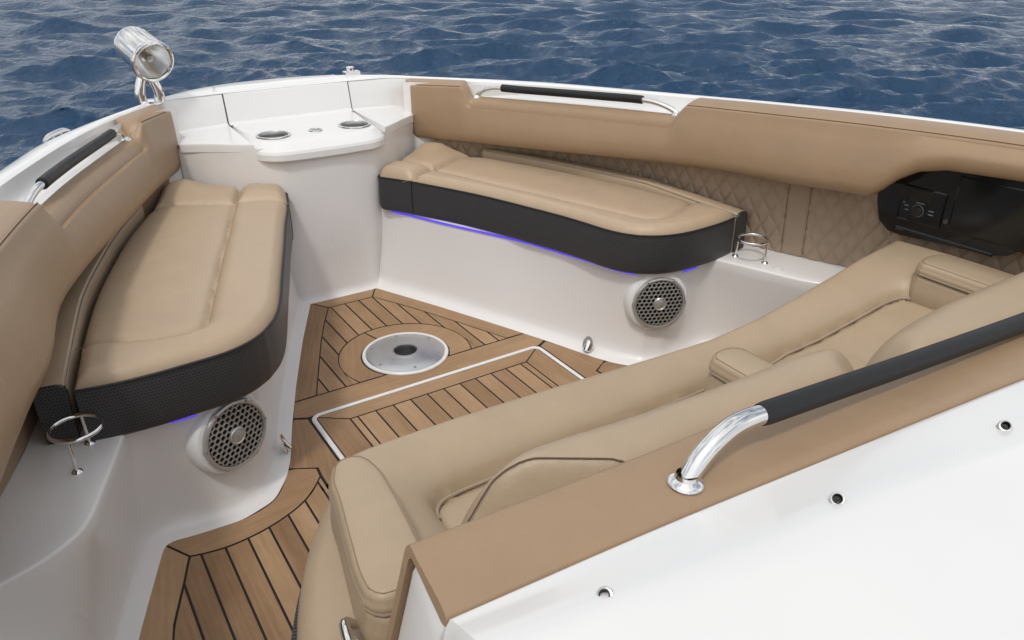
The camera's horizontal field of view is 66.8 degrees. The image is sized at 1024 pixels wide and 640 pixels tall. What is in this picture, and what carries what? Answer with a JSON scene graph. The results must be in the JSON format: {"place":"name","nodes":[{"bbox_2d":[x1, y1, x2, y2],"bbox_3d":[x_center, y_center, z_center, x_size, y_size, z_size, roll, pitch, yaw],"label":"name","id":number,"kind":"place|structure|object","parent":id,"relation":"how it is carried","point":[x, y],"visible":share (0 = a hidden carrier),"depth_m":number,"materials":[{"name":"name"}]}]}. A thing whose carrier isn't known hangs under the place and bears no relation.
{"place":"outdoors","nodes":[
{"label":"outdoors","id":0,"kind":"place"},
{"bbox_2d":[343,66,360,74],"bbox_3d":[-0.734,-1.137,3.546,0.070,0.038,0.040,-16,31,-29],"label":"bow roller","id":1,"kind":"object","parent":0,"point":[350,70],"visible":0.98,"depth_m":3.53,"materials":[{"name":"metal"}]},
{"bbox_2d":[0,0,1023,170],"bbox_3d":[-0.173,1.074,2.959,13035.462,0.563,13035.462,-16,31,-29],"label":"water","id":2,"kind":"structure","parent":0,"point":[63,64],"depth_m":16.62,"materials":[{"name":"blue liquid"}]},
{"bbox_2d":[0,75,1023,639],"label":"boat hull","id":3,"kind":"object","parent":2,"relation":"on","point":[80,557],"visible":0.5,"depth_m":2.79,"materials":[{"name":"white plastic"}]},
{"bbox_2d":[42,128,69,142],"bbox_3d":[-1.451,-0.584,2.476,0.018,0.043,0.152,0,27,1],"label":"mooring cleat","id":4,"kind":"object","parent":3,"relation":"attached to","point":[54,133],"visible":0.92,"depth_m":2.46,"materials":[{"name":"metal"}]},
{"bbox_2d":[46,412,104,474],"bbox_3d":[-0.946,0.266,1.700,0.114,0.082,0.114,13,29,23],"label":"cup rail","id":5,"kind":"object","parent":3,"relation":"on","point":[89,441],"visible":1,"depth_m":1.67,"materials":[{"name":"metal"}]},
{"bbox_2d":[23,128,131,202],"bbox_3d":[-1.242,-0.454,2.242,0.046,0.096,0.975,-5,27,-10],"label":"grab rail","id":6,"kind":"object","parent":3,"relation":"attached to","point":[49,177],"visible":0.92,"depth_m":2.15,"materials":[{"name":"rubber"}]},
{"bbox_2d":[0,179,169,495],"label":"quilted side panel","id":7,"kind":"object","parent":3,"relation":"on","point":[149,204],"visible":0.02,"depth_m":1.76,"materials":[{"name":"beige leather"}]},
{"bbox_2d":[33,205,144,444],"bbox_3d":[-1.196,-0.063,2.243,0.111,0.181,1.221,-7,28,-14],"label":"bench bolster","id":8,"kind":"object","parent":3,"relation":"on","point":[54,400],"visible":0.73,"depth_m":1.89,"materials":[{"name":"beige leather"}]},
{"bbox_2d":[0,104,179,482],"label":"coaming pad","id":9,"kind":"object","parent":3,"relation":"attached to","point":[53,244],"visible":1,"depth_m":1.75,"materials":[{"name":"beige leather"}]},
{"bbox_2d":[114,26,173,105],"bbox_3d":[-1.386,-0.961,2.944,0.211,0.280,0.159,24,35,39],"label":"searchlight","id":10,"kind":"object","parent":3,"relation":"on","point":[144,55],"visible":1,"depth_m":2.88,"materials":[{"name":"metal"}]},
{"bbox_2d":[74,179,292,439],"bbox_3d":[-0.956,-0.151,2.410,0.510,0.201,1.504,-6,27,-11],"label":"bench cushion","id":11,"kind":"object","parent":3,"relation":"on","point":[189,316],"visible":1,"depth_m":2.03,"materials":[{"name":"beige leather"}]},
{"bbox_2d":[170,414,196,422],"bbox_3d":[-0.769,-0.044,2.450,0.164,0.025,1.316,-1,27,-2],"label":"led strip","id":12,"kind":"object","parent":11,"relation":"attached to","point":[184,418],"visible":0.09,"depth_m":1.87,"materials":[{"name":"blue"}]},
{"bbox_2d":[184,394,266,473],"bbox_3d":[-0.738,0.290,2.016,0.091,0.226,0.224,17,31,30],"label":"speaker","id":13,"kind":"object","parent":3,"relation":"attached to","point":[226,438],"visible":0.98,"depth_m":1.98},
{"bbox_2d":[280,434,291,452],"bbox_3d":[-0.672,0.366,2.306,0.031,0.065,0.041,-16,31,-29],"label":"clam vent","id":14,"kind":"object","parent":3,"relation":"attached to","point":[286,445],"visible":1,"depth_m":2.30,"materials":[{"name":"metal"}]},
{"bbox_2d":[221,80,384,162],"bbox_3d":[-0.833,-0.811,3.158,0.540,0.206,0.498,-16,31,-29],"label":"console shelf","id":15,"kind":"object","parent":3,"relation":"attached to","point":[289,123],"visible":0.94,"depth_m":3.18,"materials":[{"name":"plastic"}]},
{"bbox_2d":[391,211,696,274],"bbox_3d":[0.036,-0.290,2.926,1.304,0.012,0.154,14,30,25],"label":"led strip","id":16,"kind":"object","parent":3,"relation":"attached to","point":[487,233],"visible":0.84,"depth_m":3.00,"materials":[{"name":"blue"}]},
{"bbox_2d":[378,142,735,273],"bbox_3d":[0.105,-0.464,3.031,1.484,0.201,0.496,17,31,30],"label":"bench cushion","id":17,"kind":"object","parent":3,"relation":"on","point":[617,227],"visible":1,"depth_m":2.86,"materials":[{"name":"beige leather"}]},
{"bbox_2d":[472,84,679,115],"bbox_3d":[0.228,-0.879,3.087,0.975,0.096,0.046,18,32,31],"label":"grab rail","id":18,"kind":"object","parent":3,"relation":"attached to","point":[607,96],"visible":0.96,"depth_m":3.05,"materials":[{"name":"rubber"}]},
{"bbox_2d":[583,336,592,352],"bbox_3d":[0.275,0.092,2.850,0.031,0.065,0.041,-16,31,-29],"label":"clam vent","id":19,"kind":"object","parent":3,"relation":"attached to","point":[587,344],"visible":1,"depth_m":2.84,"materials":[{"name":"metal"}]},
{"bbox_2d":[483,148,747,251],"bbox_3d":[0.369,-0.516,3.142,1.221,0.181,0.111,21,33,35],"label":"bench bolster","id":20,"kind":"object","parent":3,"relation":"on","point":[651,185],"visible":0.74,"depth_m":3.05,"materials":[{"name":"beige leather"}]},
{"bbox_2d":[623,275,686,329],"bbox_3d":[0.507,-0.070,2.732,0.224,0.226,0.091,-4,27,-8],"label":"speaker","id":21,"kind":"object","parent":3,"relation":"attached to","point":[655,303],"visible":0.98,"depth_m":2.70},
{"bbox_2d":[406,78,1023,195],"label":"coaming pad","id":22,"kind":"object","parent":3,"relation":"attached to","point":[856,153],"visible":1,"depth_m":2.62,"materials":[{"name":"beige leather"}]},
{"bbox_2d":[431,139,1023,274],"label":"quilted side panel","id":23,"kind":"object","parent":3,"relation":"on","point":[845,229],"visible":0.41,"depth_m":2.72,"materials":[{"name":"leather"}]},
{"bbox_2d":[732,233,769,263],"bbox_3d":[0.840,-0.250,2.727,0.114,0.082,0.114,-1,27,-2],"label":"cup rail","id":24,"kind":"object","parent":3,"relation":"on","point":[766,243],"visible":1,"depth_m":2.71,"materials":[{"name":"metal"}]},
{"bbox_2d":[773,266,782,270],"bbox_3d":[0.912,-0.177,2.666,0.034,0.005,0.034,-16,31,-29],"label":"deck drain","id":25,"kind":"object","parent":3,"relation":"on","point":[776,268],"visible":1,"depth_m":2.66,"materials":[{"name":"white plastic"}]},
{"bbox_2d":[877,171,1023,256],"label":"stereo panel","id":26,"kind":"object","parent":3,"relation":"attached to","point":[982,215],"visible":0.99,"depth_m":2.30,"materials":[{"name":"black plastic"}]},
{"bbox_2d":[947,175,1023,252],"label":"cubby door","id":27,"kind":"structure","parent":26,"relation":"in","point":[986,211],"depth_m":2.23,"materials":[{"name":"black"}]},
{"label":"floor","id":28,"kind":"structure","parent":0,"visible":0},
{"bbox_2d":[166,288,626,639],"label":"deck caulking","id":29,"kind":"object","parent":28,"relation":"on","point":[405,351],"visible":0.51,"depth_m":2.09,"materials":[{"name":"black"}]},
{"bbox_2d":[139,288,624,639],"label":"teak decking","id":30,"kind":"object","parent":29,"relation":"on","point":[309,448],"visible":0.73,"depth_m":2.18,"materials":[{"name":"brown wood"}]},
{"bbox_2d":[362,332,448,374],"bbox_3d":[-0.392,0.120,2.861,0.316,0.028,0.316,-16,31,-29],"label":"pedestal base","id":31,"kind":"object","parent":30,"relation":"on","point":[379,355],"visible":1,"depth_m":2.83,"materials":[{"name":"metal"}]},
{"bbox_2d":[312,346,583,459],"bbox_3d":[-0.013,0.386,2.334,0.888,0.008,0.981,-16,31,-29],"label":"deck hatch","id":32,"kind":"object","parent":30,"relation":"on","point":[350,429],"visible":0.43,"depth_m":2.58,"materials":[{"name":"brown wood"}]},
{"bbox_2d":[291,240,1023,639],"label":"lounge seat","id":33,"kind":"object","parent":30,"relation":"on","point":[391,500],"visible":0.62,"depth_m":1.68,"materials":[{"name":"leather"}]},
{"bbox_2d":[398,380,1023,639],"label":"console","id":34,"kind":"object","parent":30,"relation":"on","point":[918,534],"visible":0.81,"depth_m":0.84,"materials":[{"name":"white plastic"}]},
{"bbox_2d":[596,586,612,596],"bbox_3d":[0.098,0.287,0.809,0.018,0.022,0.022,12,29,22],"label":"canvas stud","id":35,"kind":"object","parent":34,"relation":"attached to","point":[602,589],"visible":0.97,"depth_m":0.81,"materials":[{"name":"metal"}]},
{"bbox_2d":[386,312,1023,639],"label":"console pad","id":36,"kind":"object","parent":34,"relation":"attached to","point":[471,565],"visible":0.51,"depth_m":1.00,"materials":[{"name":"beige leather"}]},
{"bbox_2d":[666,312,1023,494],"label":"console grab rail","id":37,"kind":"object","parent":36,"relation":"on","point":[712,444],"visible":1,"depth_m":1.11,"materials":[{"name":"rubber"}]},
{"bbox_2d":[829,492,844,503],"bbox_3d":[0.393,0.217,0.939,0.018,0.022,0.022,12,29,22],"label":"canvas stud","id":38,"kind":"object","parent":34,"relation":"on","point":[836,497],"visible":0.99,"depth_m":0.93,"materials":[{"name":"metal"}]},
{"bbox_2d":[996,420,1012,430],"bbox_3d":[0.690,0.150,1.088,0.018,0.022,0.022,12,29,22],"label":"canvas stud","id":39,"kind":"object","parent":34,"relation":"on","point":[1004,425],"visible":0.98,"depth_m":1.08,"materials":[{"name":"metal"}]}
]}

